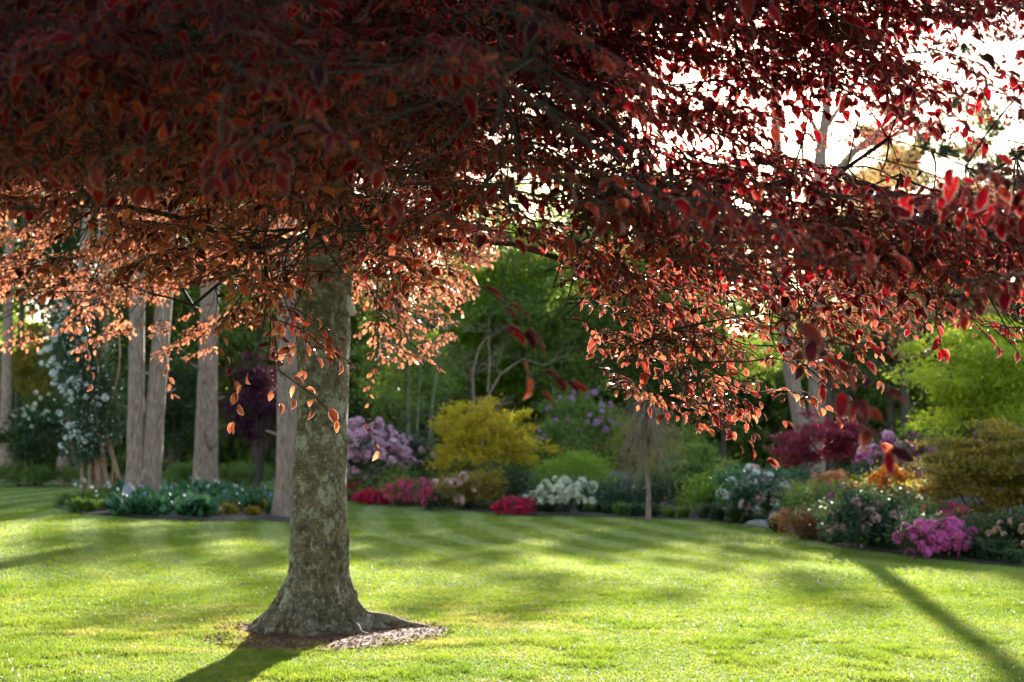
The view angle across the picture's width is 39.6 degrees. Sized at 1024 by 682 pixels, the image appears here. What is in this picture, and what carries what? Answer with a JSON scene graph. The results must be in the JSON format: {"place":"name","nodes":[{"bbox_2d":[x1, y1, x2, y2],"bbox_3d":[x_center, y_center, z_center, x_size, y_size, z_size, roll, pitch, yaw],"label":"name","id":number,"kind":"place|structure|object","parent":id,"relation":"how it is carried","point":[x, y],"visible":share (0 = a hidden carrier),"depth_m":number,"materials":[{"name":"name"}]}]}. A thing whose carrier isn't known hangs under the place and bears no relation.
{"place":"outdoors","nodes":[
{"label":"outdoors","id":0,"kind":"place"},
{"bbox_2d":[0,468,1023,681],"bbox_3d":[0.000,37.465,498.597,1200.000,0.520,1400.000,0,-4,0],"label":"lawn","id":1,"kind":"structure","parent":0,"point":[271,481],"depth_m":15.87,"materials":[{"name":"green plant"}]},
{"bbox_2d":[0,179,17,480],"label":"tall tree","id":2,"kind":"object","parent":1,"relation":"on","point":[6,373],"visible":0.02,"depth_m":55.12,"materials":[{"name":"brown plant"}]},
{"bbox_2d":[12,182,26,471],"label":"tall tree","id":3,"kind":"object","parent":1,"relation":"on","point":[21,311],"visible":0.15,"depth_m":56.63,"materials":[{"name":"brown plant"}]},
{"bbox_2d":[1,323,59,465],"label":"olive shrub","id":4,"kind":"object","parent":1,"relation":"on","point":[22,373],"visible":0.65,"depth_m":55.91,"materials":[{"name":"green plant"}]},
{"bbox_2d":[0,152,78,397],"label":"woodland tree","id":5,"kind":"object","parent":1,"relation":"on","point":[16,308],"visible":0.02,"depth_m":61.60,"materials":[{"name":"green plant"}]},
{"bbox_2d":[0,352,80,486],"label":"evergreen shrub","id":6,"kind":"object","parent":1,"relation":"on","point":[35,424],"visible":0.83,"depth_m":47.51,"materials":[{"name":"green plant"}]},
{"bbox_2d":[0,455,87,486],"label":"hedge","id":7,"kind":"object","parent":1,"relation":"on","point":[12,474],"visible":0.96,"depth_m":47.74,"materials":[{"name":"green plant"}]},
{"bbox_2d":[52,192,91,483],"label":"tall tree","id":8,"kind":"object","parent":1,"relation":"on","point":[64,460],"visible":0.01,"depth_m":51.88,"materials":[{"name":"brown plant"}]},
{"bbox_2d":[0,173,222,477],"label":"woodland tree","id":9,"kind":"object","parent":1,"relation":"on","point":[60,247],"visible":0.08,"depth_m":58.48,"materials":[{"name":"green plant"}]},
{"bbox_2d":[52,505,289,521],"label":"island bed soil","id":10,"kind":"structure","parent":1,"relation":"on","point":[242,516],"depth_m":29.16,"materials":[{"name":"brown soil"}]},
{"bbox_2d":[49,483,76,506],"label":"bedding plant","id":11,"kind":"object","parent":10,"relation":"on","point":[62,496],"visible":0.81,"depth_m":32.25,"materials":[{"name":"green plant"}]},
{"bbox_2d":[64,485,93,512],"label":"bedding plant","id":12,"kind":"object","parent":10,"relation":"on","point":[75,505],"visible":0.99,"depth_m":29.45,"materials":[{"name":"green plant"}]},
{"bbox_2d":[87,179,120,490],"bbox_3d":[-10.744,-5.207,37.507,8.286,18.879,7.056,2,-4,-22],"label":"tall tree","id":13,"kind":"object","parent":10,"relation":"on","point":[95,483],"visible":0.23,"depth_m":36.51,"materials":[{"name":"brown plant"}]},
{"bbox_2d":[33,268,147,490],"bbox_3d":[-10.793,1.085,36.400,2.905,6.101,2.347,1,-4,-15],"label":"climbing clematis","id":14,"kind":"object","parent":13,"relation":"attached to","point":[89,437],"visible":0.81,"depth_m":36.01,"materials":[{"name":"green plant"}]},
{"bbox_2d":[97,488,127,513],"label":"hosta plant","id":15,"kind":"object","parent":10,"relation":"on","point":[114,500],"visible":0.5,"depth_m":28.78,"materials":[{"name":"green plant"}]},
{"bbox_2d":[107,491,145,514],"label":"hosta plant","id":16,"kind":"object","parent":10,"relation":"on","point":[126,506],"visible":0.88,"depth_m":28.43,"materials":[{"name":"green plant"}]},
{"bbox_2d":[119,484,171,496],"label":"hosta plant","id":17,"kind":"object","parent":10,"relation":"on","point":[139,489],"visible":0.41,"depth_m":30.54,"materials":[{"name":"green plant"}]},
{"bbox_2d":[125,170,177,491],"bbox_3d":[-7.918,-5.327,35.249,8.161,18.820,7.689,0,-4,0],"label":"twin trunk tree","id":18,"kind":"object","parent":10,"relation":"on","point":[145,434],"visible":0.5,"depth_m":34.23,"materials":[{"name":"brown plant"}]},
{"bbox_2d":[134,489,181,514],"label":"hosta plant","id":19,"kind":"object","parent":10,"relation":"on","point":[154,504],"visible":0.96,"depth_m":28.39,"materials":[{"name":"green plant"}]},
{"bbox_2d":[141,486,186,510],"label":"hosta plant","id":20,"kind":"object","parent":10,"relation":"on","point":[176,494],"visible":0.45,"depth_m":30.22,"materials":[{"name":"green plant"}]},
{"bbox_2d":[169,490,221,516],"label":"hosta plant","id":21,"kind":"object","parent":10,"relation":"on","point":[201,505],"visible":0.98,"depth_m":28.91,"materials":[{"name":"green plant"}]},
{"bbox_2d":[175,479,219,493],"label":"hosta plant","id":22,"kind":"object","parent":10,"relation":"on","point":[200,487],"visible":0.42,"depth_m":34.38,"materials":[{"name":"green plant"}]},
{"bbox_2d":[185,484,221,498],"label":"hosta plant","id":23,"kind":"object","parent":10,"relation":"on","point":[213,492],"visible":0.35,"depth_m":32.77,"materials":[{"name":"green plant"}]},
{"bbox_2d":[221,501,242,513],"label":"grass clump","id":24,"kind":"object","parent":10,"relation":"on","point":[232,508],"visible":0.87,"depth_m":30.14,"materials":[{"name":"yellow plant"}]},
{"bbox_2d":[223,484,257,495],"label":"hosta plant","id":25,"kind":"object","parent":10,"relation":"on","point":[235,490],"visible":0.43,"depth_m":34.22,"materials":[{"name":"green plant"}]},
{"bbox_2d":[233,488,267,509],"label":"hosta plant","id":26,"kind":"object","parent":10,"relation":"on","point":[246,500],"visible":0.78,"depth_m":31.87,"materials":[{"name":"green plant"}]},
{"bbox_2d":[242,504,263,515],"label":"grass clump","id":27,"kind":"object","parent":10,"relation":"on","point":[251,510],"visible":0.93,"depth_m":30.26,"materials":[{"name":"yellow plant"}]},
{"bbox_2d":[265,215,297,516],"bbox_3d":[-4.945,-5.685,31.212,6.424,19.274,8.882,0,-4,0],"label":"tall tree","id":28,"kind":"object","parent":10,"relation":"on","point":[285,434],"visible":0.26,"depth_m":30.80,"materials":[{"name":"brown plant"}]},
{"bbox_2d":[116,351,230,484],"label":"evergreen shrub","id":29,"kind":"object","parent":1,"relation":"on","point":[176,412],"visible":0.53,"depth_m":49.67,"materials":[{"name":"green plant"}]},
{"bbox_2d":[162,456,219,484],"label":"evergreen shrub","id":30,"kind":"object","parent":1,"relation":"on","point":[184,471],"visible":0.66,"depth_m":46.96,"materials":[{"name":"green plant"}]},
{"bbox_2d":[93,189,298,471],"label":"woodland tree","id":31,"kind":"object","parent":1,"relation":"on","point":[181,314],"visible":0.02,"depth_m":65.66,"materials":[{"name":"green plant"}]},
{"bbox_2d":[190,172,224,483],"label":"tall tree","id":32,"kind":"object","parent":1,"relation":"on","point":[205,463],"visible":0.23,"depth_m":40.40,"materials":[{"name":"brown plant"}]},
{"bbox_2d":[218,456,275,486],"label":"evergreen shrub","id":33,"kind":"object","parent":1,"relation":"on","point":[235,474],"visible":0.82,"depth_m":47.91,"materials":[{"name":"green plant"}]},
{"bbox_2d":[145,197,368,464],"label":"woodland tree","id":34,"kind":"object","parent":1,"relation":"on","point":[236,337],"visible":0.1,"depth_m":59.16,"materials":[{"name":"green plant"}]},
{"bbox_2d":[218,345,297,488],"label":"purple maple","id":35,"kind":"object","parent":1,"relation":"on","point":[262,410],"visible":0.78,"depth_m":45.67,"materials":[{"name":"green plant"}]},
{"bbox_2d":[238,625,447,650],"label":"bare earth","id":36,"kind":"structure","parent":1,"relation":"on","point":[386,634],"depth_m":12.38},
{"bbox_2d":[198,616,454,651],"bbox_3d":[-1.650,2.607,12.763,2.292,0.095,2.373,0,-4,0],"label":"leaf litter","id":37,"kind":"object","parent":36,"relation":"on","point":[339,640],"visible":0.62,"depth_m":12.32,"materials":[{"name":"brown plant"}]},
{"bbox_2d":[255,175,440,429],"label":"woodland tree","id":38,"kind":"object","parent":1,"relation":"on","point":[354,322],"visible":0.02,"depth_m":62.83,"materials":[{"name":"green plant"}]},
{"bbox_2d":[348,246,470,437],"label":"woodland tree","id":39,"kind":"object","parent":1,"relation":"on","point":[361,351],"visible":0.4,"depth_m":57.60,"materials":[{"name":"green plant"}]},
{"bbox_2d":[411,477,445,509],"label":"rose azalea","id":40,"kind":"object","parent":1,"relation":"on","point":[424,488],"visible":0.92,"depth_m":36.52,"materials":[{"name":"pink plant"}]},
{"bbox_2d":[354,138,587,454],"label":"woodland tree","id":41,"kind":"object","parent":1,"relation":"on","point":[484,277],"visible":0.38,"depth_m":62.58,"materials":[{"name":"green plant"}]},
{"bbox_2d":[0,240,1022,477],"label":"distant wood","id":42,"kind":"object","parent":1,"relation":"on","point":[233,449],"visible":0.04,"depth_m":69.35,"materials":[{"name":"green plant"}]},
{"bbox_2d":[0,0,1023,637],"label":"copper beech tree","id":43,"kind":"object","parent":1,"relation":"on","point":[304,114],"visible":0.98,"depth_m":5.57,"materials":[{"name":"red plant"}]},
{"bbox_2d":[1,527,1022,681],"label":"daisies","id":44,"kind":"object","parent":1,"relation":"on","point":[485,631],"visible":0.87,"depth_m":12.35,"materials":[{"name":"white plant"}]},
{"bbox_2d":[481,157,656,445],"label":"woodland tree","id":45,"kind":"object","parent":1,"relation":"on","point":[542,313],"visible":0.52,"depth_m":59.10,"materials":[{"name":"green plant"}]},
{"bbox_2d":[558,152,731,470],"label":"woodland tree","id":46,"kind":"object","parent":1,"relation":"on","point":[635,369],"visible":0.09,"depth_m":60.99,"materials":[{"name":"green plant"}]},
{"bbox_2d":[595,394,702,519],"bbox_3d":[2.970,2.643,31.885,2.326,2.930,2.319,-3,-5,40],"label":"weeping tree","id":47,"kind":"object","parent":1,"relation":"on","point":[647,433],"visible":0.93,"depth_m":31.70,"materials":[{"name":"green plant"}]},
{"bbox_2d":[648,173,805,470],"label":"woodland tree","id":48,"kind":"object","parent":1,"relation":"on","point":[743,308],"visible":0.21,"depth_m":59.29,"materials":[{"name":"green plant"}]},
{"bbox_2d":[742,138,888,471],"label":"budding tree","id":49,"kind":"object","parent":1,"relation":"on","point":[828,399],"visible":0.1,"depth_m":51.88,"materials":[{"name":"green plant"}]},
{"bbox_2d":[782,203,894,469],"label":"woodland tree","id":50,"kind":"object","parent":1,"relation":"on","point":[804,384],"visible":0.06,"depth_m":63.82,"materials":[{"name":"green plant"}]},
{"bbox_2d":[835,55,940,432],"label":"tree","id":51,"kind":"object","parent":1,"relation":"on","point":[890,413],"visible":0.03,"depth_m":59.87,"materials":[{"name":"green plant"}]},
{"bbox_2d":[830,265,961,438],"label":"woodland tree","id":52,"kind":"object","parent":1,"relation":"on","point":[873,376],"visible":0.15,"depth_m":59.34,"materials":[{"name":"green plant"}]},
{"bbox_2d":[904,93,1023,446],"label":"tree","id":53,"kind":"object","parent":1,"relation":"on","point":[991,134],"visible":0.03,"depth_m":57.92,"materials":[{"name":"yellow plant"}]},
{"bbox_2d":[17,0,1023,338],"label":"sky","id":54,"kind":"structure","parent":0,"point":[1016,133],"materials":[{"name":"white"}]},
{"bbox_2d":[347,478,1023,565],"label":"garden bed soil","id":55,"kind":"structure","parent":0,"point":[573,512],"depth_m":33.50,"materials":[{"name":"brown soil"}]},
{"bbox_2d":[347,486,390,504],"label":"crimson azalea","id":56,"kind":"object","parent":55,"relation":"on","point":[365,496],"visible":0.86,"depth_m":38.87,"materials":[{"name":"red plant"}]},
{"bbox_2d":[347,416,430,487],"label":"pink rhododendron","id":57,"kind":"object","parent":55,"relation":"on","point":[362,446],"visible":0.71,"depth_m":41.20,"materials":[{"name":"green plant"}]},
{"bbox_2d":[347,457,439,501],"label":"evergreen shrub","id":58,"kind":"object","parent":55,"relation":"on","point":[398,473],"visible":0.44,"depth_m":40.60,"materials":[{"name":"green plant"}]},
{"bbox_2d":[369,473,429,505],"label":"rose azalea","id":59,"kind":"object","parent":55,"relation":"on","point":[392,488],"visible":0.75,"depth_m":38.34,"materials":[{"name":"pink plant"}]},
{"bbox_2d":[348,279,478,465],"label":"sapling tree","id":60,"kind":"object","parent":55,"relation":"on","point":[408,396],"visible":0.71,"depth_m":45.97,"materials":[{"name":"green plant"}]},
{"bbox_2d":[389,412,446,493],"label":"lilac rhododendron","id":61,"kind":"object","parent":55,"relation":"on","point":[419,450],"visible":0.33,"depth_m":42.55,"materials":[{"name":"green plant"}]},
{"bbox_2d":[419,465,507,509],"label":"pale rhododendron","id":62,"kind":"object","parent":55,"relation":"on","point":[446,484],"visible":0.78,"depth_m":36.35,"materials":[{"name":"beige plant"}]},
{"bbox_2d":[453,466,509,508],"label":"bronze shrub","id":63,"kind":"object","parent":55,"relation":"on","point":[486,480],"visible":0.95,"depth_m":36.20,"materials":[{"name":"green plant"}]},
{"bbox_2d":[414,393,564,477],"bbox_3d":[-0.613,3.056,39.834,4.318,3.174,3.092,0,-4,0],"label":"yellow maple","id":64,"kind":"object","parent":55,"relation":"on","point":[476,425],"visible":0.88,"depth_m":39.45,"materials":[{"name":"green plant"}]},
{"bbox_2d":[440,453,550,506],"bbox_3d":[-0.334,3.734,37.791,3.254,1.547,2.904,0,-4,0],"label":"evergreen shrub","id":65,"kind":"object","parent":55,"relation":"on","point":[516,475],"visible":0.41,"depth_m":37.48,"materials":[{"name":"green plant"}]},
{"bbox_2d":[448,303,574,446],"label":"sapling tree","id":66,"kind":"object","parent":55,"relation":"on","point":[473,382],"visible":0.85,"depth_m":47.04,"materials":[{"name":"green plant"}]},
{"bbox_2d":[490,490,540,514],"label":"crimson azalea","id":67,"kind":"object","parent":55,"relation":"on","point":[512,505],"visible":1,"depth_m":33.71,"materials":[{"name":"red plant"}]},
{"bbox_2d":[513,470,614,512],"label":"white azalea","id":68,"kind":"object","parent":55,"relation":"on","point":[565,487],"visible":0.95,"depth_m":33.97,"materials":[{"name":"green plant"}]},
{"bbox_2d":[525,440,624,505],"bbox_3d":[1.701,3.566,37.790,2.943,1.865,2.803,0,-4,0],"label":"clipped shrub","id":69,"kind":"object","parent":55,"relation":"on","point":[585,461],"visible":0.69,"depth_m":37.52,"materials":[{"name":"green plant"}]},
{"bbox_2d":[510,378,655,481],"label":"violet rhododendron","id":70,"kind":"object","parent":55,"relation":"on","point":[554,426],"visible":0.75,"depth_m":45.55,"materials":[{"name":"green plant"}]},
{"bbox_2d":[612,500,630,514],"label":"ground plant","id":71,"kind":"object","parent":55,"relation":"on","point":[621,509],"visible":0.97,"depth_m":33.43,"materials":[{"name":"green plant"}]},
{"bbox_2d":[581,473,686,506],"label":"evergreen shrub","id":72,"kind":"object","parent":55,"relation":"on","point":[611,495],"visible":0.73,"depth_m":35.45,"materials":[{"name":"green plant"}]},
{"bbox_2d":[626,501,645,515],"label":"ground plant","id":73,"kind":"object","parent":55,"relation":"on","point":[635,508],"visible":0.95,"depth_m":33.13,"materials":[{"name":"green plant"}]},
{"bbox_2d":[623,417,714,496],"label":"evergreen shrub","id":74,"kind":"object","parent":55,"relation":"on","point":[687,436],"visible":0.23,"depth_m":42.75,"materials":[{"name":"green plant"}]},
{"bbox_2d":[669,505,697,517],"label":"ground plant","id":75,"kind":"object","parent":55,"relation":"on","point":[683,512],"visible":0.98,"depth_m":32.31,"materials":[{"name":"green plant"}]},
{"bbox_2d":[629,437,743,509],"bbox_3d":[4.423,3.392,36.138,3.028,1.974,3.023,-3,-5,38],"label":"evergreen shrub","id":76,"kind":"object","parent":55,"relation":"on","point":[691,465],"visible":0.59,"depth_m":36.11,"materials":[{"name":"green plant"}]},
{"bbox_2d":[685,503,717,517],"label":"ground plant","id":77,"kind":"object","parent":55,"relation":"on","point":[704,508],"visible":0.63,"depth_m":32.03,"materials":[{"name":"green plant"}]},
{"bbox_2d":[672,463,735,511],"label":"evergreen shrub","id":78,"kind":"object","parent":55,"relation":"on","point":[703,495],"visible":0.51,"depth_m":33.76,"materials":[{"name":"green plant"}]},
{"bbox_2d":[707,506,728,519],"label":"ground plant","id":79,"kind":"object","parent":55,"relation":"on","point":[718,513],"visible":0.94,"depth_m":31.29,"materials":[{"name":"green plant"}]},
{"bbox_2d":[726,507,748,523],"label":"ground plant","id":80,"kind":"object","parent":55,"relation":"on","point":[738,516],"visible":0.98,"depth_m":30.24,"materials":[{"name":"green plant"}]},
{"bbox_2d":[701,460,810,518],"bbox_3d":[5.379,3.283,30.879,2.273,1.435,2.157,-3,-5,32],"label":"flowering bush","id":81,"kind":"object","parent":55,"relation":"on","point":[753,489],"visible":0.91,"depth_m":30.47,"materials":[{"name":"green plant"}]},
{"bbox_2d":[690,1,860,481],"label":"leaning tree","id":82,"kind":"object","parent":55,"relation":"on","point":[792,384],"visible":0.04,"depth_m":37.87,"materials":[{"name":"grey plant"}]},
{"bbox_2d":[764,515,788,531],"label":"ground plant","id":83,"kind":"object","parent":55,"relation":"on","point":[774,528],"visible":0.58,"depth_m":27.33,"materials":[{"name":"green plant"}]},
{"bbox_2d":[762,457,825,514],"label":"pink rhododendron","id":84,"kind":"object","parent":55,"relation":"on","point":[805,477],"visible":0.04,"depth_m":32.78,"materials":[{"name":"green plant"}]},
{"bbox_2d":[770,503,834,539],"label":"barberry shrub","id":85,"kind":"object","parent":55,"relation":"on","point":[789,519],"visible":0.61,"depth_m":25.20,"materials":[{"name":"brown plant"}]},
{"bbox_2d":[758,407,880,475],"bbox_3d":[7.581,2.887,33.880,3.508,2.648,2.542,0,-4,0],"label":"maroon maple","id":86,"kind":"object","parent":55,"relation":"on","point":[834,445],"visible":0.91,"depth_m":33.58,"materials":[{"name":"red plant"}]},
{"bbox_2d":[768,468,871,520],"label":"mixed shrub","id":87,"kind":"object","parent":55,"relation":"on","point":[804,493],"visible":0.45,"depth_m":28.66,"materials":[{"name":"green plant"}]},
{"bbox_2d":[806,468,865,495],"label":"orange azalea","id":88,"kind":"object","parent":55,"relation":"on","point":[828,475],"visible":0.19,"depth_m":30.54,"materials":[{"name":"brown plant"}]},
{"bbox_2d":[789,477,935,549],"bbox_3d":[5.790,2.817,23.082,2.396,1.236,2.064,-2,-5,26],"label":"pink rhododendron","id":89,"kind":"object","parent":55,"relation":"on","point":[852,514],"visible":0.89,"depth_m":22.68,"materials":[{"name":"green plant"}]},
{"bbox_2d":[860,525,906,548],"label":"ground plant","id":90,"kind":"object","parent":55,"relation":"on","point":[883,543],"visible":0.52,"depth_m":22.45,"materials":[{"name":"green plant"}]},
{"bbox_2d":[758,8,1017,475],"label":"bare tree","id":91,"kind":"object","parent":55,"relation":"on","point":[820,158],"visible":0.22,"depth_m":48.43,"materials":[{"name":"grey plant"}]},
{"bbox_2d":[810,457,975,515],"bbox_3d":[7.139,2.906,26.333,2.456,1.528,2.082,2,-5,-26],"label":"orange azalea","id":92,"kind":"object","parent":55,"relation":"on","point":[877,478],"visible":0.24,"depth_m":26.14,"materials":[{"name":"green plant"}]},
{"bbox_2d":[789,53,1014,434],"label":"budding tree","id":93,"kind":"object","parent":55,"relation":"on","point":[904,394],"visible":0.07,"depth_m":49.75,"materials":[{"name":"green plant"}]},
{"bbox_2d":[842,424,964,501],"bbox_3d":[8.400,2.885,30.854,2.768,2.218,2.369,2,-5,-24],"label":"mauve rhododendron","id":94,"kind":"object","parent":55,"relation":"on","point":[876,453],"visible":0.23,"depth_m":30.55,"materials":[{"name":"purple plant"}]},
{"bbox_2d":[891,406,954,504],"bbox_3d":[11.089,3.117,37.904,1.999,2.758,2.013,-2,-5,29],"label":"lime shrub","id":95,"kind":"object","parent":55,"relation":"on","point":[910,425],"visible":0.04,"depth_m":37.83,"materials":[{"name":"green plant"}]},
{"bbox_2d":[879,506,982,558],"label":"magenta azalea","id":96,"kind":"object","parent":55,"relation":"on","point":[936,537],"visible":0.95,"depth_m":20.94,"materials":[{"name":"pink plant"}]},
{"bbox_2d":[866,500,1023,558],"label":"evergreen shrub","id":97,"kind":"object","parent":55,"relation":"on","point":[983,525],"visible":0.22,"depth_m":21.27,"materials":[{"name":"green plant"}]},
{"bbox_2d":[906,489,983,529],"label":"rose azalea","id":98,"kind":"object","parent":55,"relation":"on","point":[954,508],"visible":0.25,"depth_m":23.42,"materials":[{"name":"pink plant"}]},
{"bbox_2d":[879,302,1023,519],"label":"green maple","id":99,"kind":"object","parent":55,"relation":"on","point":[992,374],"visible":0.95,"depth_m":28.50,"materials":[{"name":"green plant"}]},
{"bbox_2d":[885,415,1023,520],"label":"olive maple","id":100,"kind":"object","parent":55,"relation":"on","point":[1005,472],"visible":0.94,"depth_m":24.07,"materials":[{"name":"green plant"}]},
{"bbox_2d":[950,534,997,559],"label":"ground plant","id":101,"kind":"object","parent":55,"relation":"on","point":[978,544],"visible":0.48,"depth_m":20.76,"materials":[{"name":"green plant"}]},
{"bbox_2d":[972,500,1023,556],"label":"peach azalea","id":102,"kind":"object","parent":55,"relation":"on","point":[1005,524],"visible":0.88,"depth_m":20.72,"materials":[{"name":"green plant"}]},
{"bbox_2d":[972,536,1023,560],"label":"ground plant","id":103,"kind":"object","parent":55,"relation":"on","point":[995,546],"visible":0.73,"depth_m":20.39,"materials":[{"name":"green plant"}]},
{"bbox_2d":[986,547,1023,565],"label":"ground plant","id":104,"kind":"object","parent":55,"relation":"on","point":[1012,556],"visible":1,"depth_m":19.89,"materials":[{"name":"green plant"}]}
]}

